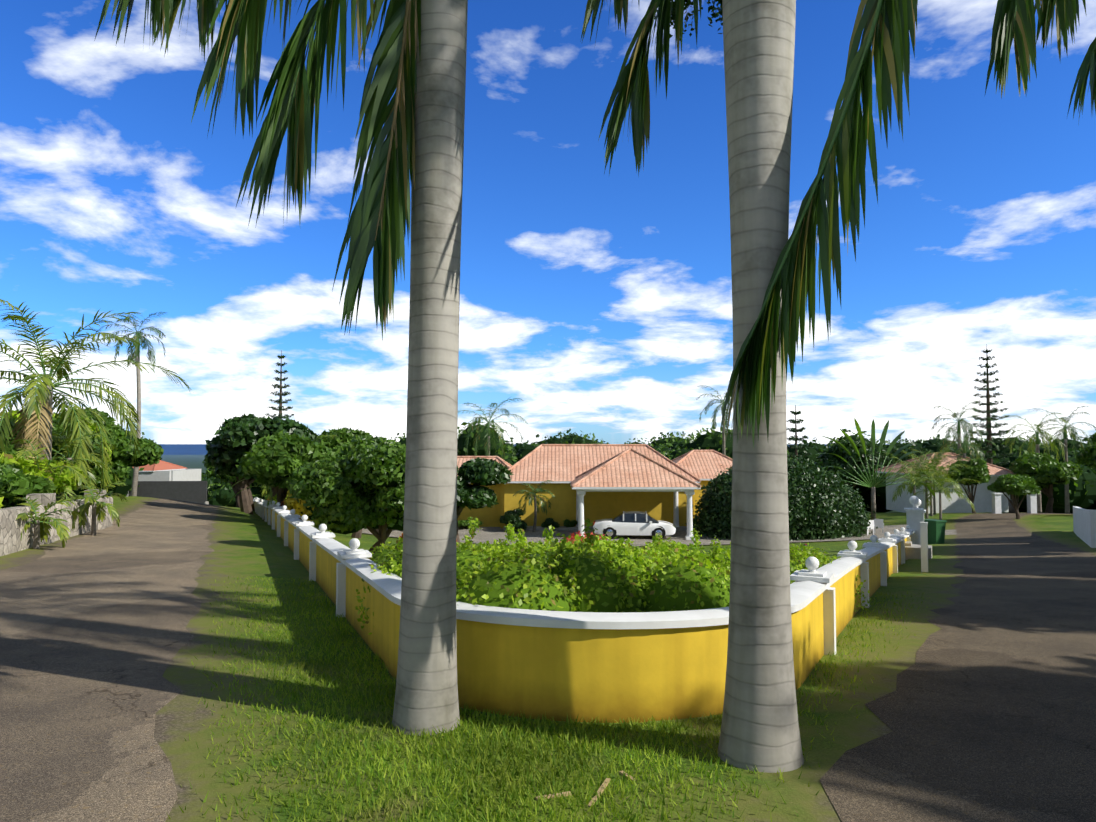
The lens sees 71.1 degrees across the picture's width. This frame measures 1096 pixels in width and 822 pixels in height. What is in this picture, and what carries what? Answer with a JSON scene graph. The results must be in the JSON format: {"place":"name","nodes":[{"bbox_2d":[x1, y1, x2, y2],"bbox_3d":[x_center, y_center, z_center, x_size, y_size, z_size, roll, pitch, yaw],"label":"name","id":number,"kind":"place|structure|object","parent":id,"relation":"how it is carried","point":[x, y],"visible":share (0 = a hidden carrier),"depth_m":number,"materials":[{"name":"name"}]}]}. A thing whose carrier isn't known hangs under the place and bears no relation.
{"place":"outdoors","nodes":[
{"label":"outdoors","id":0,"kind":"place"},
{"bbox_2d":[0,498,218,821],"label":"road","id":1,"kind":"structure","parent":0,"point":[96,635],"depth_m":6.33,"materials":[{"name":"grey asphalt"}]},
{"bbox_2d":[157,444,888,454],"bbox_3d":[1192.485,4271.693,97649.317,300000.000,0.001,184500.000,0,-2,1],"label":"sea","id":2,"kind":"structure","parent":0,"point":[184,449],"depth_m":11834.88,"materials":[{"name":"liquid"}]},
{"bbox_2d":[0,0,1095,443],"label":"sky","id":3,"kind":"structure","parent":0,"point":[596,300],"materials":[{"name":"blue"}]},
{"bbox_2d":[56,455,1076,821],"bbox_3d":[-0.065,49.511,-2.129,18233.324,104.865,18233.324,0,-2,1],"label":"ground","id":4,"kind":"structure","parent":0,"point":[298,569],"depth_m":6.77,"materials":[{"name":"green plant"}]},
{"bbox_2d":[0,439,22,455],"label":"bush","id":5,"kind":"object","parent":4,"relation":"on","point":[9,450],"visible":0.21,"depth_m":22.45,"materials":[{"name":"green plant"}]},
{"bbox_2d":[0,462,24,475],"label":"bush","id":6,"kind":"object","parent":4,"relation":"on","point":[9,469],"visible":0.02,"depth_m":18.94,"materials":[{"name":"green plant"}]},
{"bbox_2d":[10,443,34,457],"bbox_3d":[-18.707,2.014,24.110,5.195,2.889,3.864,1,-3,-28],"label":"bush","id":7,"kind":"object","parent":4,"relation":"on","point":[14,448],"depth_m":24.94,"materials":[{"name":"green plant"}]},
{"bbox_2d":[0,465,56,507],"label":"bush","id":8,"kind":"object","parent":4,"relation":"on","point":[13,485],"visible":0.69,"depth_m":16.66,"materials":[{"name":"green plant"}]},
{"bbox_2d":[0,452,86,502],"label":"bush","id":9,"kind":"object","parent":4,"relation":"on","point":[56,478],"visible":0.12,"depth_m":20.37,"materials":[{"name":"green plant"}]},
{"bbox_2d":[14,496,83,548],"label":"palm","id":10,"kind":"object","parent":4,"relation":"on","point":[41,526],"visible":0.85,"depth_m":15.14,"materials":[{"name":"green plant"}]},
{"bbox_2d":[0,416,108,464],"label":"bush","id":11,"kind":"object","parent":4,"relation":"on","point":[55,423],"visible":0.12,"depth_m":27.65,"materials":[{"name":"green plant"}]},
{"bbox_2d":[0,497,112,555],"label":"stone wall","id":12,"kind":"structure","parent":4,"relation":"on","point":[11,530],"depth_m":15.00,"materials":[{"name":"grey stone"}]},
{"bbox_2d":[1,409,112,468],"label":"bush","id":13,"kind":"object","parent":4,"relation":"on","point":[92,426],"visible":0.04,"depth_m":32.27,"materials":[{"name":"green plant"}]},
{"bbox_2d":[13,434,106,499],"bbox_3d":[-13.691,1.946,20.517,3.356,2.686,3.238,0,-2,1],"label":"palm","id":14,"kind":"object","parent":4,"relation":"on","point":[27,453],"visible":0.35,"depth_m":20.61,"materials":[{"name":"green plant"}]},
{"bbox_2d":[26,489,106,543],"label":"stone wall piers","id":15,"kind":"structure","parent":4,"relation":"on","point":[45,499],"depth_m":16.19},
{"bbox_2d":[52,430,119,498],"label":"palm","id":16,"kind":"object","parent":4,"relation":"on","point":[92,458],"visible":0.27,"depth_m":26.47,"materials":[{"name":"green plant"}]},
{"bbox_2d":[54,407,132,494],"bbox_3d":[-23.235,1.995,37.249,5.431,4.524,5.032,0,-2,1],"label":"bush","id":17,"kind":"object","parent":4,"relation":"on","point":[121,444],"visible":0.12,"depth_m":37.41,"materials":[{"name":"green plant"}]},
{"bbox_2d":[0,299,190,495],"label":"palm","id":18,"kind":"object","parent":4,"relation":"on","point":[38,408],"visible":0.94,"depth_m":24.38,"materials":[{"name":"green plant"}]},
{"bbox_2d":[67,481,126,535],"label":"palm","id":19,"kind":"object","parent":4,"relation":"on","point":[97,507],"visible":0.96,"depth_m":18.29,"materials":[{"name":"green plant"}]},
{"bbox_2d":[95,312,165,495],"bbox_3d":[-30.311,-0.202,56.452,4.756,14.283,4.520,-2,-3,33],"label":"tall palm","id":20,"kind":"object","parent":4,"relation":"on","point":[135,354],"visible":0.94,"depth_m":56.35,"materials":[{"name":"green"}]},
{"bbox_2d":[110,422,163,466],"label":"tree","id":21,"kind":"object","parent":4,"relation":"on","point":[150,453],"visible":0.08,"depth_m":43.61,"materials":[{"name":"green plant"}]},
{"bbox_2d":[126,460,200,496],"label":"house","id":22,"kind":"structure","parent":4,"relation":"on","point":[164,471],"depth_m":101.64,"materials":[{"name":"white paint"}]},
{"bbox_2d":[129,481,206,503],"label":"dark wall","id":23,"kind":"structure","parent":4,"relation":"on","point":[193,491],"depth_m":92.82,"materials":[{"name":"grey concrete"}]},
{"bbox_2d":[0,496,454,821],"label":"road shoulder","id":24,"kind":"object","parent":4,"relation":"on","point":[240,546],"visible":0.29,"depth_m":5.15},
{"bbox_2d":[202,457,257,507],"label":"garden tree","id":25,"kind":"object","parent":4,"relation":"on","point":[231,480],"visible":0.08,"depth_m":64.94,"materials":[{"name":"green plant"}]},
{"bbox_2d":[205,434,255,514],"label":"garden tree","id":26,"kind":"object","parent":4,"relation":"on","point":[245,505],"depth_m":40.67,"materials":[{"name":"brown plant"}]},
{"bbox_2d":[247,485,254,510],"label":"garden tree","id":27,"kind":"object","parent":4,"relation":"on","point":[250,498],"depth_m":49.61,"materials":[{"name":"brown plant"}]},
{"bbox_2d":[205,413,318,520],"bbox_3d":[-12.293,2.538,33.456,4.672,4.839,5.020,-1,-3,23],"label":"garden tree","id":28,"kind":"object","parent":4,"relation":"on","point":[236,439],"visible":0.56,"depth_m":32.03,"materials":[{"name":"green plant"}]},
{"bbox_2d":[229,438,327,502],"bbox_3d":[-12.418,3.220,37.541,6.037,4.731,0.527,0,-2,-9],"label":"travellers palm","id":29,"kind":"object","parent":4,"relation":"on","point":[247,487],"visible":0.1,"depth_m":37.16,"materials":[{"name":"green plant"}]},
{"bbox_2d":[265,350,293,485],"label":"pine tree","id":30,"kind":"object","parent":4,"relation":"on","point":[280,402],"visible":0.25,"depth_m":76.34,"materials":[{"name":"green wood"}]},
{"bbox_2d":[94,0,467,735],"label":"royal palm","id":31,"kind":"object","parent":4,"relation":"on","point":[418,62],"visible":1,"depth_m":4.80,"materials":[{"name":"green"}]},
{"bbox_2d":[235,431,336,506],"bbox_3d":[-9.492,2.526,27.596,3.602,3.655,4.266,2,-3,-34],"label":"garden tree","id":32,"kind":"object","parent":4,"relation":"on","point":[276,459],"visible":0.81,"depth_m":26.20,"materials":[{"name":"green plant"}]},
{"bbox_2d":[260,434,335,508],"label":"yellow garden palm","id":33,"kind":"object","parent":4,"relation":"on","point":[265,491],"visible":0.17,"depth_m":31.15,"materials":[{"name":"green"}]},
{"bbox_2d":[284,490,314,521],"bbox_3d":[-7.888,3.019,24.795,1.256,1.333,1.536,1,-3,-31],"label":"border shrub","id":34,"kind":"object","parent":4,"relation":"on","point":[300,509],"visible":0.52,"depth_m":24.42,"materials":[{"name":"yellow plant"}]},
{"bbox_2d":[322,453,361,537],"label":"garden tree","id":35,"kind":"object","parent":4,"relation":"on","point":[358,534],"visible":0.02,"depth_m":24.78,"materials":[{"name":"green plant"}]},
{"bbox_2d":[317,427,372,449],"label":"garden tree","id":36,"kind":"object","parent":4,"relation":"on","point":[345,435],"visible":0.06,"depth_m":42.38,"materials":[{"name":"green plant"}]},
{"bbox_2d":[286,443,405,552],"bbox_3d":[-4.075,2.064,17.611,3.508,2.732,2.681,-1,-3,17],"label":"tree","id":37,"kind":"object","parent":4,"relation":"on","point":[358,488],"visible":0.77,"depth_m":16.83,"materials":[{"name":"green plant"}]},
{"bbox_2d":[332,435,405,532],"bbox_3d":[-7.161,3.289,33.017,5.264,4.566,4.392,0,-2,1],"label":"garden tree","id":38,"kind":"object","parent":4,"relation":"on","point":[343,450],"visible":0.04,"depth_m":32.36,"materials":[{"name":"green plant"}]},
{"bbox_2d":[458,520,482,528],"bbox_3d":[-5.226,7.462,50.328,1.823,0.786,2.087,1,-3,-18],"label":"hedge","id":39,"kind":"object","parent":4,"relation":"on","point":[463,523],"visible":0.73,"depth_m":49.59,"materials":[{"name":"green plant"}]},
{"bbox_2d":[457,457,513,544],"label":"garden tree","id":40,"kind":"object","parent":4,"relation":"on","point":[476,472],"visible":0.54,"depth_m":37.17,"materials":[{"name":"green plant"}]},
{"bbox_2d":[457,398,527,459],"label":"palm","id":41,"kind":"object","parent":4,"relation":"on","point":[488,435],"visible":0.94,"depth_m":61.88,"materials":[{"name":"green"}]},
{"bbox_2d":[499,508,527,530],"bbox_3d":[-2.211,7.013,48.889,1.859,1.574,2.319,0,-2,1],"label":"bush","id":42,"kind":"object","parent":4,"relation":"on","point":[513,517],"visible":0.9,"depth_m":48.22,"materials":[{"name":"green plant"}]},
{"bbox_2d":[513,480,554,531],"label":"palm tree","id":43,"kind":"object","parent":4,"relation":"on","point":[535,501],"visible":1,"depth_m":48.28,"materials":[{"name":"green"}]},
{"bbox_2d":[541,518,559,527],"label":"bush","id":44,"kind":"object","parent":4,"relation":"on","point":[548,522],"visible":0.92,"depth_m":49.02,"materials":[{"name":"green plant"}]},
{"bbox_2d":[563,519,577,526],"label":"bush","id":45,"kind":"object","parent":4,"relation":"on","point":[568,523],"visible":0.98,"depth_m":49.31,"materials":[{"name":"green plant"}]},
{"bbox_2d":[56,429,1095,512],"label":"distant tree belt","id":46,"kind":"object","parent":4,"relation":"on","point":[224,496],"visible":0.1,"depth_m":97.39,"materials":[{"name":"green plant"}]},
{"bbox_2d":[560,531,606,545],"bbox_3d":[0.501,2.042,10.832,1.076,0.688,1.070,0,-2,1],"label":"pink shrub","id":47,"kind":"object","parent":4,"relation":"on","point":[572,537],"visible":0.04,"depth_m":10.82,"materials":[{"name":"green plant"}]},
{"bbox_2d":[73,419,1095,512],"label":"distant tree belt","id":48,"kind":"object","parent":4,"relation":"on","point":[708,441],"visible":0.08,"depth_m":102.57,"materials":[{"name":"green plant"}]},
{"bbox_2d":[258,504,913,722],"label":"garden wall","id":49,"kind":"structure","parent":4,"relation":"on","point":[560,674],"depth_m":5.03,"materials":[{"name":"yellow paint"}]},
{"bbox_2d":[253,500,914,628],"bbox_3d":[-2.330,4.679,37.951,21.975,3.878,63.769,1,-3,-22],"label":"wall coping","id":50,"kind":"object","parent":49,"relation":"on","point":[803,594],"visible":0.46,"depth_m":5.18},
{"bbox_2d":[253,497,914,654],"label":"wall pillars","id":51,"kind":"structure","parent":49,"relation":"attached to","point":[812,573],"depth_m":10.02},
{"bbox_2d":[457,444,732,539],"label":"yellow house","id":52,"kind":"structure","parent":4,"relation":"on","point":[591,482],"depth_m":50.01,"materials":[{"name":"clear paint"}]},
{"bbox_2d":[355,530,873,647],"bbox_3d":[0.749,2.017,7.864,6.564,1.810,5.526,0,-2,1],"label":"hedge","id":53,"kind":"object","parent":4,"relation":"on","point":[596,577],"visible":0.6,"depth_m":5.82,"materials":[{"name":"green plant"}]},
{"bbox_2d":[396,517,796,563],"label":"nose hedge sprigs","id":54,"kind":"object","parent":53,"relation":"on","point":[521,540],"visible":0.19,"depth_m":7.75,"materials":[{"name":"green plant"}]},
{"bbox_2d":[362,524,955,545],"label":"gravel drive","id":55,"kind":"structure","parent":4,"relation":"on","point":[489,534],"depth_m":45.41,"materials":[{"name":"grey gravel"}]},
{"bbox_2d":[593,511,675,539],"bbox_3d":[5.112,6.736,45.385,4.780,1.500,2.160,0,-2,6],"label":"white saloon car","id":56,"kind":"object","parent":55,"relation":"on","point":[634,523],"visible":0.94,"depth_m":44.56,"materials":[{"name":"white paint"}]},
{"bbox_2d":[641,537,691,550],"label":"flowers","id":57,"kind":"object","parent":4,"relation":"on","point":[666,542],"visible":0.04,"depth_m":13.28,"materials":[{"name":"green plant"}]},
{"bbox_2d":[696,385,732,454],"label":"palm","id":58,"kind":"object","parent":4,"relation":"on","point":[714,420],"visible":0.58,"depth_m":69.68,"materials":[{"name":"green"}]},
{"bbox_2d":[580,0,917,772],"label":"royal palm","id":59,"kind":"object","parent":4,"relation":"on","point":[772,284],"visible":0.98,"depth_m":4.25,"materials":[{"name":"green"}]},
{"bbox_2d":[685,455,877,540],"bbox_3d":[14.058,6.902,47.026,11.530,8.831,10.015,0,-2,1],"label":"dome hedge","id":60,"kind":"object","parent":4,"relation":"on","point":[823,504],"visible":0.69,"depth_m":44.30,"materials":[{"name":"green plant"}]},
{"bbox_2d":[500,512,1095,821],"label":"road shoulder","id":61,"kind":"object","parent":4,"relation":"on","point":[803,801],"visible":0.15,"depth_m":4.79},
{"bbox_2d":[535,770,635,806],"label":"palm litter","id":62,"kind":"object","parent":61,"relation":"on","point":[606,782],"visible":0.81,"depth_m":3.80,"materials":[{"name":"beige plant"}]},
{"bbox_2d":[904,496,925,544],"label":"gate piers with globes","id":63,"kind":"object","parent":61,"relation":"on","point":[915,516],"visible":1,"depth_m":28.21,"materials":[{"name":"white paint"}]},
{"bbox_2d":[786,405,811,459],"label":"norfolk pine tree","id":64,"kind":"object","parent":4,"relation":"on","point":[794,437],"visible":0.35,"depth_m":65.54,"materials":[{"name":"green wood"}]},
{"bbox_2d":[814,458,839,476],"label":"tree","id":65,"kind":"object","parent":4,"relation":"on","point":[828,462],"visible":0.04,"depth_m":55.70,"materials":[{"name":"green plant"}]},
{"bbox_2d":[816,439,898,487],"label":"tree","id":66,"kind":"object","parent":4,"relation":"on","point":[836,449],"visible":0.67,"depth_m":71.94,"materials":[{"name":"green plant"}]},
{"bbox_2d":[862,520,873,534],"bbox_3d":[18.791,6.868,45.109,0.570,0.940,0.510,1,-3,-19],"label":"garden chair","id":67,"kind":"object","parent":4,"relation":"on","point":[871,526],"visible":0.46,"depth_m":44.91,"materials":[{"name":"white plastic"}]},
{"bbox_2d":[816,418,938,519],"bbox_3d":[23.313,4.202,54.600,9.748,7.448,0.718,0,-2,-4],"label":"travellers palm","id":68,"kind":"object","parent":4,"relation":"on","point":[871,483],"visible":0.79,"depth_m":54.58,"materials":[{"name":"green plant"}]},
{"bbox_2d":[874,519,883,533],"bbox_3d":[19.695,6.885,45.698,0.570,0.940,0.510,-1,-3,21],"label":"garden chair","id":69,"kind":"object","parent":4,"relation":"on","point":[878,523],"visible":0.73,"depth_m":45.48,"materials":[{"name":"white plastic"}]},
{"bbox_2d":[880,446,933,476],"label":"tree","id":70,"kind":"object","parent":4,"relation":"on","point":[905,458],"visible":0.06,"depth_m":75.34,"materials":[{"name":"green plant"}]},
{"bbox_2d":[874,451,954,507],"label":"palm tree","id":71,"kind":"object","parent":4,"relation":"on","point":[915,483],"visible":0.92,"depth_m":52.45,"materials":[{"name":"green plant"}]},
{"bbox_2d":[905,541,931,559],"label":"wall","id":72,"kind":"structure","parent":4,"relation":"on","point":[912,551],"depth_m":21.10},
{"bbox_2d":[920,522,927,571],"bbox_3d":[8.036,2.940,16.383,0.150,1.125,0.150,-1,-3,29],"label":"marker post","id":73,"kind":"object","parent":4,"relation":"on","point":[924,545],"visible":0.82,"depth_m":16.33,"materials":[{"name":"white paint"}]},
{"bbox_2d":[891,449,963,518],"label":"palm tree","id":74,"kind":"object","parent":4,"relation":"on","point":[926,480],"visible":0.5,"depth_m":54.83,"materials":[{"name":"green plant"}]},
{"bbox_2d":[893,448,970,515],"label":"palm tree","id":75,"kind":"object","parent":4,"relation":"on","point":[931,505],"visible":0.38,"depth_m":56.82,"materials":[{"name":"green plant"}]},
{"bbox_2d":[895,444,969,514],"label":"palm tree","id":76,"kind":"object","parent":4,"relation":"on","point":[934,503],"visible":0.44,"depth_m":58.83,"materials":[{"name":"green plant"}]},
{"bbox_2d":[924,519,946,543],"bbox_3d":[16.232,5.093,32.271,0.698,1.035,0.873,1,-3,-22],"label":"wheelie bin","id":77,"kind":"object","parent":4,"relation":"on","point":[936,530],"visible":0.75,"depth_m":31.95,"materials":[{"name":"green plastic"}]},
{"bbox_2d":[874,452,1015,512],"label":"white house","id":78,"kind":"structure","parent":4,"relation":"on","point":[982,501],"depth_m":61.15,"materials":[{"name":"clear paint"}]},
{"bbox_2d":[911,464,979,519],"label":"palm tree","id":79,"kind":"object","parent":4,"relation":"on","point":[941,489],"visible":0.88,"depth_m":50.91,"materials":[{"name":"green plant"}]},
{"bbox_2d":[931,401,995,451],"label":"palm","id":80,"kind":"object","parent":4,"relation":"on","point":[963,425],"visible":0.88,"depth_m":71.40,"materials":[{"name":"green plant"}]},
{"bbox_2d":[934,420,999,460],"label":"palm","id":81,"kind":"object","parent":4,"relation":"on","point":[964,447],"visible":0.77,"depth_m":63.73,"materials":[{"name":"green"}]},
{"bbox_2d":[946,458,990,512],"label":"tree","id":82,"kind":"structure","parent":4,"relation":"on","point":[978,470],"depth_m":57.15,"materials":[{"name":"green plant"}]},
{"bbox_2d":[966,349,1016,468],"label":"norfolk pine tree","id":83,"kind":"object","parent":4,"relation":"on","point":[989,457],"visible":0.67,"depth_m":75.27,"materials":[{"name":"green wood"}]},
{"bbox_2d":[990,493,1036,513],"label":"gate pillars","id":84,"kind":"structure","parent":4,"relation":"on","point":[1031,503],"depth_m":56.62,"materials":[{"name":"white paint"}]},
{"bbox_2d":[1008,499,1018,512],"bbox_3d":[34.535,7.120,56.923,0.682,1.060,0.700,0,-2,1],"label":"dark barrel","id":85,"kind":"object","parent":4,"relation":"on","point":[1011,509],"visible":0.27,"depth_m":56.77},
{"bbox_2d":[987,474,1041,518],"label":"tree","id":86,"kind":"object","parent":4,"relation":"on","point":[1018,485],"visible":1,"depth_m":49.55,"materials":[{"name":"green plant"}]},
{"bbox_2d":[1001,412,1074,512],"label":"palm","id":87,"kind":"object","parent":4,"relation":"on","point":[1036,442],"visible":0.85,"depth_m":65.12,"materials":[{"name":"green plant"}]},
{"bbox_2d":[985,0,1095,124],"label":"royal palm","id":88,"kind":"object","parent":4,"relation":"on","point":[1015,19],"visible":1,"depth_m":5.78,"materials":[{"name":"green"}]},
{"bbox_2d":[1009,452,1083,512],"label":"tree","id":89,"kind":"object","parent":4,"relation":"on","point":[1046,471],"visible":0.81,"depth_m":57.76,"materials":[{"name":"green plant"}]},
{"bbox_2d":[1028,406,1095,512],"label":"palm","id":90,"kind":"object","parent":4,"relation":"on","point":[1074,433],"visible":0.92,"depth_m":69.10,"materials":[{"name":"green plant"}]},
{"bbox_2d":[1073,506,1095,547],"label":"white boundary wall","id":91,"kind":"structure","parent":4,"relation":"on","point":[1084,525],"depth_m":27.61,"materials":[{"name":"white paint"}]},
{"bbox_2d":[1074,432,1095,468],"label":"tree","id":92,"kind":"object","parent":4,"relation":"on","point":[1089,456],"visible":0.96,"depth_m":69.44,"materials":[{"name":"green plant"}]},
{"bbox_2d":[820,513,1095,821],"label":"road","id":93,"kind":"structure","parent":0,"point":[985,711],"depth_m":5.31,"materials":[{"name":"grey asphalt"}]}
]}

